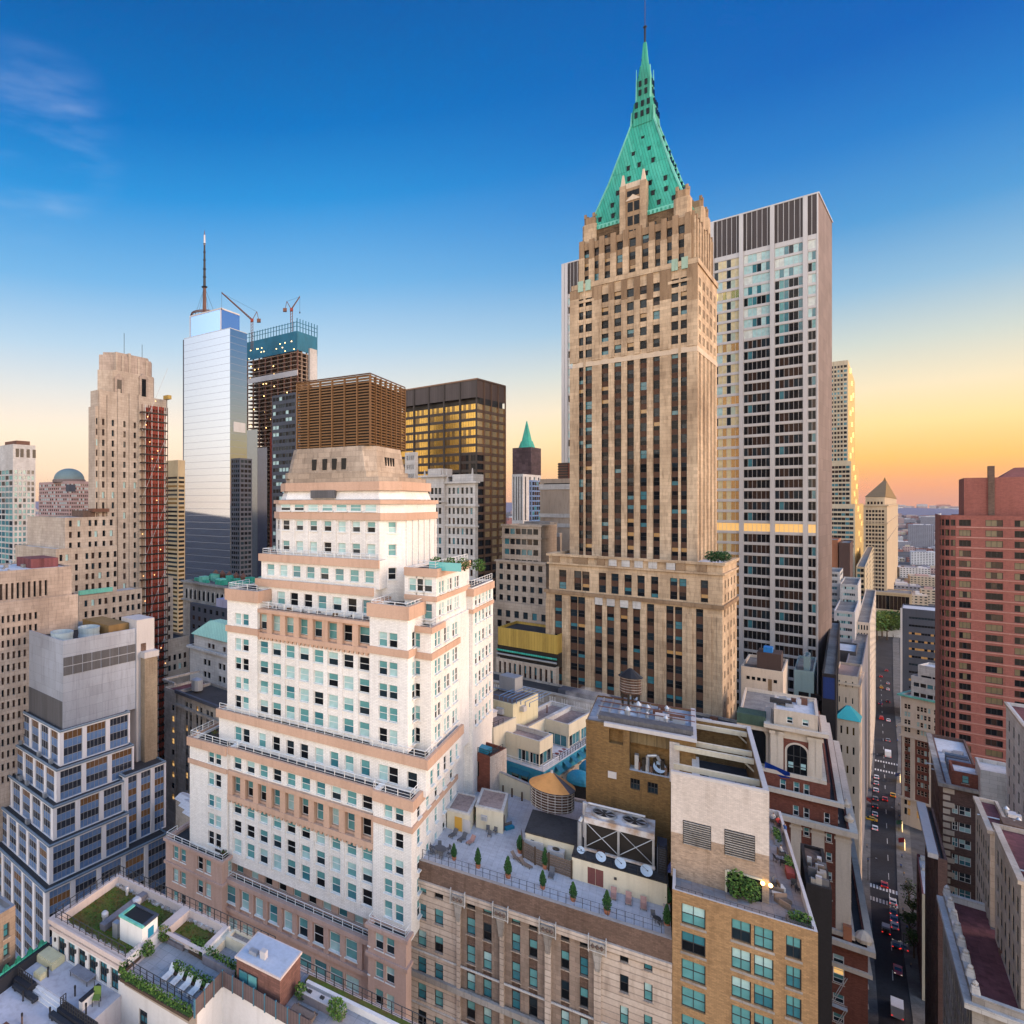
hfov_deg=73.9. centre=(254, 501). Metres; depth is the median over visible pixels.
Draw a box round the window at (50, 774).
[47,767,53,798]
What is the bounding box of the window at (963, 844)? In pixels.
[959,839,970,850]
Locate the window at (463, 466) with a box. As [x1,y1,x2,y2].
[461,463,474,469]
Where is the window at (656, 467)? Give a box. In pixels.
[653,463,659,471]
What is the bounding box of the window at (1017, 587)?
[1014,584,1023,590]
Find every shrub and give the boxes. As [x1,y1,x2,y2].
[141,939,154,956]
[158,924,170,941]
[211,730,218,736]
[219,849,228,857]
[294,981,307,999]
[326,996,346,1021]
[430,556,441,561]
[444,557,455,562]
[457,558,471,570]
[471,558,485,571]
[704,551,718,561]
[711,551,725,561]
[718,550,731,561]
[771,826,782,846]
[782,854,794,870]
[786,910,815,928]
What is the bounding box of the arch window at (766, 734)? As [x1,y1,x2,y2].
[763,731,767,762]
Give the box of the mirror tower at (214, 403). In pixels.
[183,328,246,586]
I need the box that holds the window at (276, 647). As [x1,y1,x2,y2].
[272,643,280,657]
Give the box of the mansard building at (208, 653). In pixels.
[186,619,226,687]
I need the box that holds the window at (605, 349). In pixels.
[602,347,607,354]
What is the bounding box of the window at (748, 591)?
[744,587,769,597]
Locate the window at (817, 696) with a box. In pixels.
[811,693,820,700]
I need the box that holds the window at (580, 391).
[579,389,582,397]
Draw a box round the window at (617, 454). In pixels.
[615,452,620,459]
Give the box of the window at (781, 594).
[775,590,802,600]
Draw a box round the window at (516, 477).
[516,477,516,519]
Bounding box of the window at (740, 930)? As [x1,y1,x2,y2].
[731,918,750,943]
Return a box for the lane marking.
[881,694,892,979]
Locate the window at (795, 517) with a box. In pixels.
[775,513,802,521]
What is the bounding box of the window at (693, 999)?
[682,986,704,1012]
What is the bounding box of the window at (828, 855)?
[826,852,832,862]
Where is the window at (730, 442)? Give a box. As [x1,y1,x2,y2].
[717,438,738,446]
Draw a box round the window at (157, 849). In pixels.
[148,838,165,894]
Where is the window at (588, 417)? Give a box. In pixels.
[586,414,591,421]
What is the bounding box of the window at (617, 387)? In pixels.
[615,385,620,392]
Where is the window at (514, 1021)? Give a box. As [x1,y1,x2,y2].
[512,1018,519,1023]
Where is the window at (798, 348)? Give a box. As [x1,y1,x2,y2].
[775,344,802,355]
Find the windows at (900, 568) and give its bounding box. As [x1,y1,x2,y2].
[900,568,929,576]
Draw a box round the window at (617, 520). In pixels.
[615,518,620,525]
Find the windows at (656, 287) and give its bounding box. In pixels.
[555,218,731,717]
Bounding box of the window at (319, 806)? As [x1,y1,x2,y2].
[317,803,322,819]
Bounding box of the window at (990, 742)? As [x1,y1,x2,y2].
[985,738,1002,747]
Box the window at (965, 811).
[959,806,970,816]
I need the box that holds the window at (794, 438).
[775,434,802,443]
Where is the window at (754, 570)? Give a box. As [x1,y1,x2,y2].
[744,566,769,575]
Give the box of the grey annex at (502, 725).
[492,708,515,747]
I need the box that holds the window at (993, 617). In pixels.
[985,614,1002,620]
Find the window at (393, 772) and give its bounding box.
[388,767,398,786]
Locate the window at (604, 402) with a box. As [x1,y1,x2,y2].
[602,400,607,407]
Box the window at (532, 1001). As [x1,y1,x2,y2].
[528,996,536,1018]
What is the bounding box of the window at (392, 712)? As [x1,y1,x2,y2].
[388,708,397,724]
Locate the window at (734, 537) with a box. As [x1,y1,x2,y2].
[717,533,738,541]
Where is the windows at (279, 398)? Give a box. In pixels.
[273,396,298,548]
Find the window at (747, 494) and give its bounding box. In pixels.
[744,491,769,498]
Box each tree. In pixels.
[725,868,748,898]
[740,877,761,903]
[876,615,891,636]
[876,617,890,639]
[877,609,892,616]
[877,617,899,639]
[885,610,899,614]
[886,613,899,636]
[897,911,916,939]
[900,878,916,900]
[902,893,916,913]
[903,928,917,958]
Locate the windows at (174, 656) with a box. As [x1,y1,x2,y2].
[96,418,185,670]
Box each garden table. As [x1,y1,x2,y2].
[69,964,95,986]
[434,845,446,852]
[653,915,660,919]
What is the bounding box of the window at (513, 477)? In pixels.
[513,477,513,519]
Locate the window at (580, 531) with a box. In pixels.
[579,530,582,537]
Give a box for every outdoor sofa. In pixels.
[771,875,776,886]
[772,886,783,895]
[774,893,791,904]
[776,879,785,892]
[779,898,794,910]
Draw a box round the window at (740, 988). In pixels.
[731,976,750,1001]
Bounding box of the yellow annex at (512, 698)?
[493,672,550,724]
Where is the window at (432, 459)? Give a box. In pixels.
[430,457,442,462]
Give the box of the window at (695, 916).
[682,903,704,928]
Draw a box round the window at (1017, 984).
[1017,984,1018,1002]
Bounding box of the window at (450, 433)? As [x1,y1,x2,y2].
[445,431,458,437]
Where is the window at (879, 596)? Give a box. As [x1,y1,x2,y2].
[878,595,881,608]
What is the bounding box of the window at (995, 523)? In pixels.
[985,520,1002,526]
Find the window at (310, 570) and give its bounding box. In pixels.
[305,567,314,579]
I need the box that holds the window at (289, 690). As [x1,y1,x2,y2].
[285,686,294,700]
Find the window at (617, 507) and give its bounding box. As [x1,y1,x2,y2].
[615,505,620,512]
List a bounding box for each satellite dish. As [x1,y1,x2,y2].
[577,846,584,853]
[596,851,605,861]
[615,857,625,870]
[640,864,652,877]
[653,761,665,772]
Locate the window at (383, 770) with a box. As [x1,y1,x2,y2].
[377,764,387,783]
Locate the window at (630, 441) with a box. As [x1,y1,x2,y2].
[627,437,633,445]
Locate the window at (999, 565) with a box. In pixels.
[985,562,1002,568]
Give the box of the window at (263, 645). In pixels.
[259,641,267,654]
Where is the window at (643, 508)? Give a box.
[640,505,646,512]
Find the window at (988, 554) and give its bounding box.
[985,551,1002,557]
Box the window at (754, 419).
[744,414,769,423]
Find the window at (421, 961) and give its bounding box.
[418,956,425,972]
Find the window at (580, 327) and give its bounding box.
[579,325,582,332]
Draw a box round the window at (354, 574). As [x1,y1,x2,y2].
[349,570,358,583]
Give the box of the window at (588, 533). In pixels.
[586,531,591,538]
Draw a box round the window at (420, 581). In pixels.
[415,579,424,592]
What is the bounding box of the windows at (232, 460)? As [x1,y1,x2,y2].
[232,460,238,586]
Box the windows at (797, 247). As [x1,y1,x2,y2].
[568,239,815,709]
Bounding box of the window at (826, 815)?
[824,812,830,824]
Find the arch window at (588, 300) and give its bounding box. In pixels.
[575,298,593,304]
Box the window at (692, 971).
[682,958,704,984]
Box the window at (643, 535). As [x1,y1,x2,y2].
[640,532,646,540]
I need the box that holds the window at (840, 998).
[833,992,844,1006]
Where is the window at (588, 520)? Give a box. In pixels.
[586,518,591,525]
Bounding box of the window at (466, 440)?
[461,438,474,444]
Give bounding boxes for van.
[881,922,890,935]
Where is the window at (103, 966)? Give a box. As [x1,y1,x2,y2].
[101,961,106,982]
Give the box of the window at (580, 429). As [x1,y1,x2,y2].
[579,428,582,435]
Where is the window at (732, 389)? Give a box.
[717,385,738,394]
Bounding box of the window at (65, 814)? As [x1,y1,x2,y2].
[57,802,74,837]
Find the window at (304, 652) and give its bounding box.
[299,647,308,662]
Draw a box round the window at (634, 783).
[630,778,639,789]
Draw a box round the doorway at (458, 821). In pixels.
[455,816,461,831]
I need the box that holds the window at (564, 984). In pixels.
[560,979,569,1003]
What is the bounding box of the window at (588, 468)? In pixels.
[586,466,591,473]
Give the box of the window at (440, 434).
[430,432,442,438]
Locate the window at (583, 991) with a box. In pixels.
[579,986,588,1010]
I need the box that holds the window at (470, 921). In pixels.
[466,916,475,937]
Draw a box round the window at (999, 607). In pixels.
[985,603,1002,610]
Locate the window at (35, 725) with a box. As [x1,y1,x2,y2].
[32,719,38,750]
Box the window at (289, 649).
[285,645,294,659]
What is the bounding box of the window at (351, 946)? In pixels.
[344,938,357,963]
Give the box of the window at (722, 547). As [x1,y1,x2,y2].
[717,543,738,551]
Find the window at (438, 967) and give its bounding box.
[435,962,442,979]
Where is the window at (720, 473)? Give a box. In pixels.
[717,470,738,478]
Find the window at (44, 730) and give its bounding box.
[41,724,47,757]
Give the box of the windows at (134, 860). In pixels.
[4,847,143,959]
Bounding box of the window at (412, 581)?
[408,578,415,591]
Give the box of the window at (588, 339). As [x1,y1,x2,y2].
[586,336,591,344]
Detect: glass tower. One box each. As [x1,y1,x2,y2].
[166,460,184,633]
[401,378,505,599]
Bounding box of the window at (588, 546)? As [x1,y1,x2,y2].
[586,544,591,551]
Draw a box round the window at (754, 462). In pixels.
[744,458,769,466]
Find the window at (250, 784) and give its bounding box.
[248,781,252,795]
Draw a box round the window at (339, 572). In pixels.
[334,569,343,581]
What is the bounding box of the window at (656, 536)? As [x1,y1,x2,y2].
[653,533,659,540]
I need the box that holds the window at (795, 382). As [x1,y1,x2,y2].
[775,377,802,388]
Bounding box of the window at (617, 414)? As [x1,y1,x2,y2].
[615,411,620,419]
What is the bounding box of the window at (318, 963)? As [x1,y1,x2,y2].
[313,959,325,978]
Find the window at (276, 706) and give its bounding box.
[273,702,280,717]
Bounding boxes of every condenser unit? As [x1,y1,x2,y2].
[522,833,543,857]
[547,845,564,865]
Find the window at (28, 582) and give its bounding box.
[28,582,29,596]
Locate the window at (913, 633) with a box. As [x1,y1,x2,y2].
[909,632,934,636]
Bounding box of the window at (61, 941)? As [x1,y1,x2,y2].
[59,937,63,953]
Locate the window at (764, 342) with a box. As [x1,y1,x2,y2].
[744,337,769,349]
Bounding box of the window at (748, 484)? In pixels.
[744,480,769,488]
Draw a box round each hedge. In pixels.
[118,948,140,973]
[119,967,192,1020]
[173,959,212,990]
[188,938,236,977]
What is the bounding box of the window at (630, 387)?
[627,383,633,391]
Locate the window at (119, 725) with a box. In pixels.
[110,714,127,748]
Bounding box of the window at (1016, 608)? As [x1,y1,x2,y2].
[1014,605,1023,612]
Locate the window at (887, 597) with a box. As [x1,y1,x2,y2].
[886,595,889,608]
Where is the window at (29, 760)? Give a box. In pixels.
[26,754,32,783]
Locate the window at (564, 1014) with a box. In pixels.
[561,1009,568,1023]
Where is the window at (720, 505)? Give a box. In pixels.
[717,502,738,509]
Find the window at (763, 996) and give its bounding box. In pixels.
[754,984,772,1009]
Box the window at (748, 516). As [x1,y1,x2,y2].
[744,512,769,520]
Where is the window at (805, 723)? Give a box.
[801,719,809,727]
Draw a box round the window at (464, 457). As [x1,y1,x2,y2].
[461,455,474,460]
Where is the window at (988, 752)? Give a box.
[985,749,1002,757]
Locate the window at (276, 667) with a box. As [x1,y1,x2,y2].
[272,663,280,677]
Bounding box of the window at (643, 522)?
[640,519,646,526]
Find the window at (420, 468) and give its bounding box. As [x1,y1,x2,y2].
[418,466,427,471]
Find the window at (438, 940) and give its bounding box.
[434,935,443,956]
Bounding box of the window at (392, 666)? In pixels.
[388,662,397,678]
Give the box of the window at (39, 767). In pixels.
[36,760,43,791]
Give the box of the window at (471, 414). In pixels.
[461,412,474,418]
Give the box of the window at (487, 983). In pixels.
[482,978,491,999]
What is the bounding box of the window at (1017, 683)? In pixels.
[1014,680,1023,686]
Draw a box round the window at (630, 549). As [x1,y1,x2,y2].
[627,545,633,553]
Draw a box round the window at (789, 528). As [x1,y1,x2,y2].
[775,524,802,532]
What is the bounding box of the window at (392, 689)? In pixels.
[388,685,397,701]
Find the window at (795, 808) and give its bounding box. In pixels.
[793,805,798,816]
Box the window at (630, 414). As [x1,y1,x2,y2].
[627,410,633,418]
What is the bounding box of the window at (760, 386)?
[744,381,769,391]
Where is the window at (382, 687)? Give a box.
[378,683,387,699]
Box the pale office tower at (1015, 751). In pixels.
[1004,701,1023,820]
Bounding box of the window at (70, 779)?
[60,765,80,799]
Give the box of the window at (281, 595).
[277,591,284,606]
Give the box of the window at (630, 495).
[627,491,633,499]
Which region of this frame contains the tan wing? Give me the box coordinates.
[524,521,561,550]
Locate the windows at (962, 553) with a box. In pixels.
[940,519,970,751]
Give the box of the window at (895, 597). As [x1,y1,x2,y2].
[894,596,896,609]
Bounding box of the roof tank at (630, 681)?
[618,668,642,706]
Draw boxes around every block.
[0,555,77,841]
[162,670,226,833]
[180,570,258,680]
[190,597,226,643]
[405,452,417,477]
[418,468,483,578]
[493,523,556,671]
[493,671,736,723]
[496,621,561,683]
[512,474,540,523]
[539,463,569,550]
[822,621,839,740]
[832,567,842,620]
[834,600,858,642]
[837,705,861,867]
[838,662,863,877]
[840,577,860,609]
[840,642,857,661]
[846,633,867,853]
[856,546,872,602]
[857,589,875,788]
[878,628,899,637]
[894,582,920,591]
[897,565,930,577]
[898,517,903,522]
[898,524,905,527]
[898,540,912,548]
[903,545,914,551]
[904,518,915,522]
[908,524,933,547]
[908,574,934,586]
[910,549,934,565]
[912,593,927,605]
[920,587,934,603]
[921,516,934,529]
[921,547,933,551]
[927,565,934,573]
[973,796,1023,927]
[992,822,1023,1010]
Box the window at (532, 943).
[528,938,538,960]
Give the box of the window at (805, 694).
[799,691,808,696]
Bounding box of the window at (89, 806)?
[80,793,98,827]
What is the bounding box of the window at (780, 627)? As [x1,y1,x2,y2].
[775,623,802,633]
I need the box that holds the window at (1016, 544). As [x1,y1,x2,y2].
[1014,542,1023,547]
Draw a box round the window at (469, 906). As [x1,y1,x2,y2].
[466,903,475,910]
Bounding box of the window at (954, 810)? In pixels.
[952,805,957,813]
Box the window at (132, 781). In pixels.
[128,775,136,842]
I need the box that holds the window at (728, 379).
[717,374,738,384]
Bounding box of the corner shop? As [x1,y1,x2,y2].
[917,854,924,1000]
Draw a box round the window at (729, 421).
[717,417,738,426]
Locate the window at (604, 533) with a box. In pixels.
[602,531,607,538]
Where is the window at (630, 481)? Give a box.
[627,478,633,485]
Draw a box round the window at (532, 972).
[528,967,538,990]
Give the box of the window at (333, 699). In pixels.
[327,694,337,709]
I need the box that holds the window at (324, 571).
[319,568,328,580]
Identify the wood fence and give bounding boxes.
[193,969,311,1023]
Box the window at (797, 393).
[775,389,802,399]
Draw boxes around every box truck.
[885,749,890,757]
[890,996,903,1020]
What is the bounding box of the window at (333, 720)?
[328,715,337,731]
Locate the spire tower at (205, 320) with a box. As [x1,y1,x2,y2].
[190,230,239,336]
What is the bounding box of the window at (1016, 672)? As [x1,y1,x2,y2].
[1014,669,1023,676]
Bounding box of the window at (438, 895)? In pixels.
[434,892,443,901]
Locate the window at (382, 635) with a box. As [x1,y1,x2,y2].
[378,632,387,647]
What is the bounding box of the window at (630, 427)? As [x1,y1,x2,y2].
[627,424,633,431]
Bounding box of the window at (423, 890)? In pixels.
[420,887,426,895]
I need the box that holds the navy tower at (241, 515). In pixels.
[231,458,251,586]
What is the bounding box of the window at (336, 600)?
[332,597,341,612]
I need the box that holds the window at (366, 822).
[363,817,370,835]
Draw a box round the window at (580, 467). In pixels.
[579,466,582,473]
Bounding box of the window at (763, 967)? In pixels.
[754,954,772,979]
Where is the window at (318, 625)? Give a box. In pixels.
[315,621,321,636]
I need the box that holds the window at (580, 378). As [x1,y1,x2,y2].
[579,377,582,384]
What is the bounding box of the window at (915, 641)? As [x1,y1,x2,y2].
[909,640,934,644]
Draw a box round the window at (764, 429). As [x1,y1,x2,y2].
[744,425,769,434]
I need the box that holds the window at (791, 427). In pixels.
[775,423,802,432]
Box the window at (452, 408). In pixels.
[445,405,458,412]
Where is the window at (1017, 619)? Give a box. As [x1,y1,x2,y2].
[1014,616,1023,622]
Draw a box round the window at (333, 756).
[329,751,337,768]
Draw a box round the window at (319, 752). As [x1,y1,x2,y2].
[314,748,322,764]
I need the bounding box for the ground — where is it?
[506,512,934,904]
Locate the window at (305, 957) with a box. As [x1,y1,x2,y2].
[300,953,311,972]
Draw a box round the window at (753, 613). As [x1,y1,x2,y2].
[744,608,769,618]
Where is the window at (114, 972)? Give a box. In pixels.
[112,968,117,989]
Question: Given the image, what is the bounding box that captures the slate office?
[900,604,934,716]
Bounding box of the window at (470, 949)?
[466,944,475,966]
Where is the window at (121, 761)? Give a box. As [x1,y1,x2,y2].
[112,748,131,780]
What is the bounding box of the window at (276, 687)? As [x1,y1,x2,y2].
[272,683,280,697]
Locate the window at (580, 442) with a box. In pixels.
[579,441,582,448]
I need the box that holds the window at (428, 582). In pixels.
[425,579,432,593]
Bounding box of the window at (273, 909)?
[268,903,278,926]
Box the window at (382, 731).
[378,727,387,744]
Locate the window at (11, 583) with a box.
[11,583,12,598]
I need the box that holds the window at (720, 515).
[717,512,738,520]
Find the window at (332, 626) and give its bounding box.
[329,623,336,638]
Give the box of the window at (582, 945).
[579,942,587,949]
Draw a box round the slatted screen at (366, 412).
[296,373,405,451]
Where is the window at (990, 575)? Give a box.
[985,572,1002,578]
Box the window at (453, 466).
[445,464,458,469]
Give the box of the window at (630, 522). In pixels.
[627,518,633,526]
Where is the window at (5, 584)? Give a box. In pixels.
[5,584,6,598]
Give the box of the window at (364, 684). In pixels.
[358,679,369,694]
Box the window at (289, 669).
[285,665,294,680]
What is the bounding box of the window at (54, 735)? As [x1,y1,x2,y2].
[51,729,57,763]
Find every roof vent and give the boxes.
[102,910,107,920]
[133,896,140,903]
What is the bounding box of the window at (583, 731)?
[581,727,585,739]
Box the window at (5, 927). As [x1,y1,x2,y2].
[3,923,10,941]
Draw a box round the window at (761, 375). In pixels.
[744,370,769,381]
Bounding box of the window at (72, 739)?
[64,728,81,763]
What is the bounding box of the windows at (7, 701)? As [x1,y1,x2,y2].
[2,701,25,782]
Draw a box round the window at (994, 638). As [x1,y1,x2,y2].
[985,634,1002,642]
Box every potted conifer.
[451,843,456,860]
[474,847,481,868]
[504,856,511,878]
[516,834,521,853]
[539,870,546,889]
[541,847,547,869]
[569,881,577,901]
[602,889,611,914]
[662,903,671,925]
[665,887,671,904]
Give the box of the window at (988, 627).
[985,624,1002,631]
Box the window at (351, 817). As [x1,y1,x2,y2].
[348,813,354,830]
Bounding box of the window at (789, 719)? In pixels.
[786,717,793,724]
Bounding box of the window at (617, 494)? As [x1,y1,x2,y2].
[615,492,620,499]
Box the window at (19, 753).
[17,748,22,775]
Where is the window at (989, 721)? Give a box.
[985,718,1002,726]
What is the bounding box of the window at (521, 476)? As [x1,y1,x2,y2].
[521,476,521,519]
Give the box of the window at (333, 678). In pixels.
[327,673,337,688]
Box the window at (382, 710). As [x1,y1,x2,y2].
[378,706,387,721]
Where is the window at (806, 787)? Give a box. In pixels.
[804,784,809,794]
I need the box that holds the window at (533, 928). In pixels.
[528,924,538,932]
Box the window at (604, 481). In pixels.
[602,479,607,486]
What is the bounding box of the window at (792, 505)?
[775,501,802,509]
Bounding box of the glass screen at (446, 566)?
[429,562,460,571]
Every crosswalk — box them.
[870,883,897,894]
[870,896,897,907]
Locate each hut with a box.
[446,791,477,833]
[475,788,508,833]
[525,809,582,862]
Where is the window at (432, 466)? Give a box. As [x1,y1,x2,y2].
[430,465,442,468]
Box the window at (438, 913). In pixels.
[434,908,443,927]
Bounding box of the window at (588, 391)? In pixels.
[586,388,591,396]
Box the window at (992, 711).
[985,707,1002,715]
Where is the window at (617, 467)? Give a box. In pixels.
[615,465,620,472]
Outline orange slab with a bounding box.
[832,538,840,567]
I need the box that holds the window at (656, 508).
[653,505,659,513]
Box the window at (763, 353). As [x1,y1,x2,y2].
[744,348,769,359]
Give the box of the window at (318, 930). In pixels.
[312,923,324,948]
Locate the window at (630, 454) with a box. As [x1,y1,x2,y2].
[627,451,633,458]
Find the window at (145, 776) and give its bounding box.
[141,770,149,836]
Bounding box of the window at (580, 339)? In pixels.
[579,338,582,345]
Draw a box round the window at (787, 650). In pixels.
[775,645,802,655]
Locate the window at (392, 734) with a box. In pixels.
[388,730,397,747]
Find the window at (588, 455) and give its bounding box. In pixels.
[586,453,591,460]
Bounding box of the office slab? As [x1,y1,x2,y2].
[561,191,832,714]
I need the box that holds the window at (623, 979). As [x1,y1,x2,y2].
[619,974,629,996]
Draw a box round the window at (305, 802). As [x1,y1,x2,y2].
[303,798,307,814]
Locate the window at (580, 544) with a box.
[579,543,582,550]
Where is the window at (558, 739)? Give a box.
[548,731,566,747]
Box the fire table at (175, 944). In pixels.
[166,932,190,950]
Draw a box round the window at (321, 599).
[318,595,325,610]
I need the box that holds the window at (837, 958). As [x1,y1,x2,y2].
[833,953,843,963]
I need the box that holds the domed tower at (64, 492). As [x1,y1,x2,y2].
[39,468,87,515]
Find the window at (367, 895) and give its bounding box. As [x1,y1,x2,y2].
[361,888,372,909]
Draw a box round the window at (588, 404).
[586,401,591,409]
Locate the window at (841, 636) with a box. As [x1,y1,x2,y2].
[840,635,851,638]
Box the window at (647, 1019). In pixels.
[644,1014,651,1023]
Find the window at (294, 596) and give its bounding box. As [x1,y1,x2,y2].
[289,593,298,607]
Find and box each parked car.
[865,816,877,821]
[872,825,877,830]
[881,880,887,888]
[889,897,896,905]
[889,907,897,915]
[890,914,897,921]
[890,920,898,930]
[891,939,900,949]
[893,963,902,976]
[900,941,908,951]
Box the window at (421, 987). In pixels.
[417,982,426,1002]
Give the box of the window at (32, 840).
[29,833,36,870]
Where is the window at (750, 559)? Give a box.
[744,555,769,564]
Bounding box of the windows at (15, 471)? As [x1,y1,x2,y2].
[0,470,33,562]
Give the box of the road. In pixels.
[870,636,912,1023]
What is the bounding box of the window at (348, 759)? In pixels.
[344,755,353,773]
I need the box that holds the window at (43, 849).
[40,842,46,880]
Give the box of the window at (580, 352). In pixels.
[579,351,582,358]
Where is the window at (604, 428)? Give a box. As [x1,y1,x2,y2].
[602,426,607,433]
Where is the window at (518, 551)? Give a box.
[516,549,520,554]
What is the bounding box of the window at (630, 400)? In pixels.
[627,397,633,405]
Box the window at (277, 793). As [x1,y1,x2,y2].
[275,789,279,804]
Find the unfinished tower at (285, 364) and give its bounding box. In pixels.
[247,318,317,577]
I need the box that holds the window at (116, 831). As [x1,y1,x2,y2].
[106,816,126,856]
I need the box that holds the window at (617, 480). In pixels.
[615,478,620,485]
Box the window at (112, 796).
[104,784,121,817]
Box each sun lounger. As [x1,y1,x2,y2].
[161,962,175,983]
[170,967,184,985]
[178,973,192,993]
[186,977,202,999]
[448,828,457,836]
[457,831,466,842]
[466,834,475,843]
[510,850,520,861]
[519,856,532,869]
[548,866,554,878]
[610,886,616,899]
[625,891,631,904]
[640,895,646,911]
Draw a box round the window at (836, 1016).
[832,1012,843,1023]
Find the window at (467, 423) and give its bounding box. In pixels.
[461,420,474,427]
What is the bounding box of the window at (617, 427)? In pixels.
[615,425,620,432]
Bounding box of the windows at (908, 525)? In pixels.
[908,525,933,547]
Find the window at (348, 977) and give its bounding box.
[346,974,358,993]
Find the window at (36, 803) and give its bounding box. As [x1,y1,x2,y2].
[33,796,39,828]
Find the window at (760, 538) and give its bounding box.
[744,534,769,542]
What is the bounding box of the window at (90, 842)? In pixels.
[80,827,100,868]
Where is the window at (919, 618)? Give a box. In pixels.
[909,616,934,620]
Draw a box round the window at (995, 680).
[985,676,1002,684]
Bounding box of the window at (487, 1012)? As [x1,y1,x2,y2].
[483,1007,491,1023]
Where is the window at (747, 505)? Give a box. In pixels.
[744,502,769,509]
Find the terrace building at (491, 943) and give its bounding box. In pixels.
[411,790,671,1023]
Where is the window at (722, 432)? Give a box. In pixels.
[717,427,738,436]
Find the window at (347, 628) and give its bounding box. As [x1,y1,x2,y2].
[344,625,351,640]
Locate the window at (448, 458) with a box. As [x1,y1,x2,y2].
[445,456,458,461]
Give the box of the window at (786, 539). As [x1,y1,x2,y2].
[775,535,802,543]
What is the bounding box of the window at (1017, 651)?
[1014,648,1023,654]
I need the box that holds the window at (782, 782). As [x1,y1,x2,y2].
[780,779,785,788]
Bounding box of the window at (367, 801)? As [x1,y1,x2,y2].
[361,795,372,812]
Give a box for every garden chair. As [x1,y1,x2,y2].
[92,986,100,1006]
[650,909,655,919]
[774,818,779,826]
[777,847,784,855]
[791,878,796,887]
[794,883,800,894]
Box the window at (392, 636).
[388,633,397,649]
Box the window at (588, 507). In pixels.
[586,505,591,512]
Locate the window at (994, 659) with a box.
[985,655,1002,663]
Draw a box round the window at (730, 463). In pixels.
[717,459,738,467]
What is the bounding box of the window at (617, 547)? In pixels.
[615,545,620,552]
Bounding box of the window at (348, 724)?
[342,718,352,734]
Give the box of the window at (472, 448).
[461,446,474,452]
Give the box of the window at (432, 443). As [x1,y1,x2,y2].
[430,440,442,446]
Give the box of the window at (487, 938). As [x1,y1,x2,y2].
[482,922,492,943]
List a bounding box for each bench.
[12,982,38,1003]
[49,1010,72,1023]
[290,1002,317,1021]
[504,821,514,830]
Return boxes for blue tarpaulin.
[765,762,789,780]
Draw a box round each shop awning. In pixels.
[896,820,902,831]
[898,838,904,847]
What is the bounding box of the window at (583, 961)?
[579,956,588,979]
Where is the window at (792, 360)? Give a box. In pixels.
[775,355,802,366]
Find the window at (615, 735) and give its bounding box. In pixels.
[610,728,622,742]
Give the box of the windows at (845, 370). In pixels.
[832,365,849,494]
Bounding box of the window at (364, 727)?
[358,722,369,739]
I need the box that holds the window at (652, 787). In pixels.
[648,782,657,793]
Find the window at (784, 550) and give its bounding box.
[775,546,802,555]
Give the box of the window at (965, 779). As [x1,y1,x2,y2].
[961,775,969,784]
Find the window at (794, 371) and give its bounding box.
[775,366,802,377]
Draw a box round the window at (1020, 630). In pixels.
[1014,627,1023,633]
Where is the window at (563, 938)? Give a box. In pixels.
[560,935,569,943]
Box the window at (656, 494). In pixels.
[653,491,659,499]
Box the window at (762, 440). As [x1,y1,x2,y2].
[744,436,769,445]
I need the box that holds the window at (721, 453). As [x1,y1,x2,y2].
[717,448,738,457]
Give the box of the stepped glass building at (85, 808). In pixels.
[0,614,167,959]
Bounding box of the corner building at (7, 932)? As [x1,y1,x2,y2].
[0,895,14,972]
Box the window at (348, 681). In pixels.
[342,676,352,691]
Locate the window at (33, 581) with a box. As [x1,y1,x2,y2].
[33,581,34,595]
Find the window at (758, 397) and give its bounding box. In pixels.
[744,392,769,402]
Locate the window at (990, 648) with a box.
[985,645,1002,652]
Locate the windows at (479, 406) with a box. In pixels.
[401,403,503,599]
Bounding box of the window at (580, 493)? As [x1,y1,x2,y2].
[579,492,582,499]
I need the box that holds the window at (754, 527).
[744,523,769,531]
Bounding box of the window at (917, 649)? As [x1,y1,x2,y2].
[909,647,934,652]
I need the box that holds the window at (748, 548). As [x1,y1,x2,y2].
[744,544,769,553]
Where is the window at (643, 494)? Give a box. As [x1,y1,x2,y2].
[640,491,646,499]
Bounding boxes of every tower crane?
[221,292,260,348]
[283,296,299,331]
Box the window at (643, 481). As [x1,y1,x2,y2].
[640,478,646,485]
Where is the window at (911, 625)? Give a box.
[909,624,934,628]
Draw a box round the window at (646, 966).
[643,963,653,974]
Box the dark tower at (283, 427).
[272,392,299,551]
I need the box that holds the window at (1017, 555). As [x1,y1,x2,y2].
[1014,552,1023,558]
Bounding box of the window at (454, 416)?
[445,414,458,420]
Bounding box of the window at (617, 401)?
[615,398,620,406]
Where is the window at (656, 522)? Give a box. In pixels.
[653,519,659,526]
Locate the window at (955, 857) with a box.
[952,854,957,863]
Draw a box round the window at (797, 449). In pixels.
[775,445,802,454]
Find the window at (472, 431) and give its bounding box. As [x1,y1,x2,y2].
[461,429,474,435]
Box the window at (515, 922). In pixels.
[511,918,520,926]
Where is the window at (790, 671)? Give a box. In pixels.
[788,669,793,677]
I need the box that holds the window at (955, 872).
[952,870,957,879]
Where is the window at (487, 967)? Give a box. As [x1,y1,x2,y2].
[482,950,492,973]
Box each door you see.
[148,925,153,937]
[239,968,257,990]
[463,819,469,833]
[588,867,594,884]
[596,869,602,886]
[768,679,771,690]
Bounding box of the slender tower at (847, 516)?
[832,360,862,576]
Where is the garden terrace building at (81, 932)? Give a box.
[0,865,439,1023]
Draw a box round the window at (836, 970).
[833,966,843,975]
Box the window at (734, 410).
[717,406,738,415]
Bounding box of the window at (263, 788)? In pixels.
[261,785,265,800]
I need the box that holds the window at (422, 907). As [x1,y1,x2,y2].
[420,903,426,921]

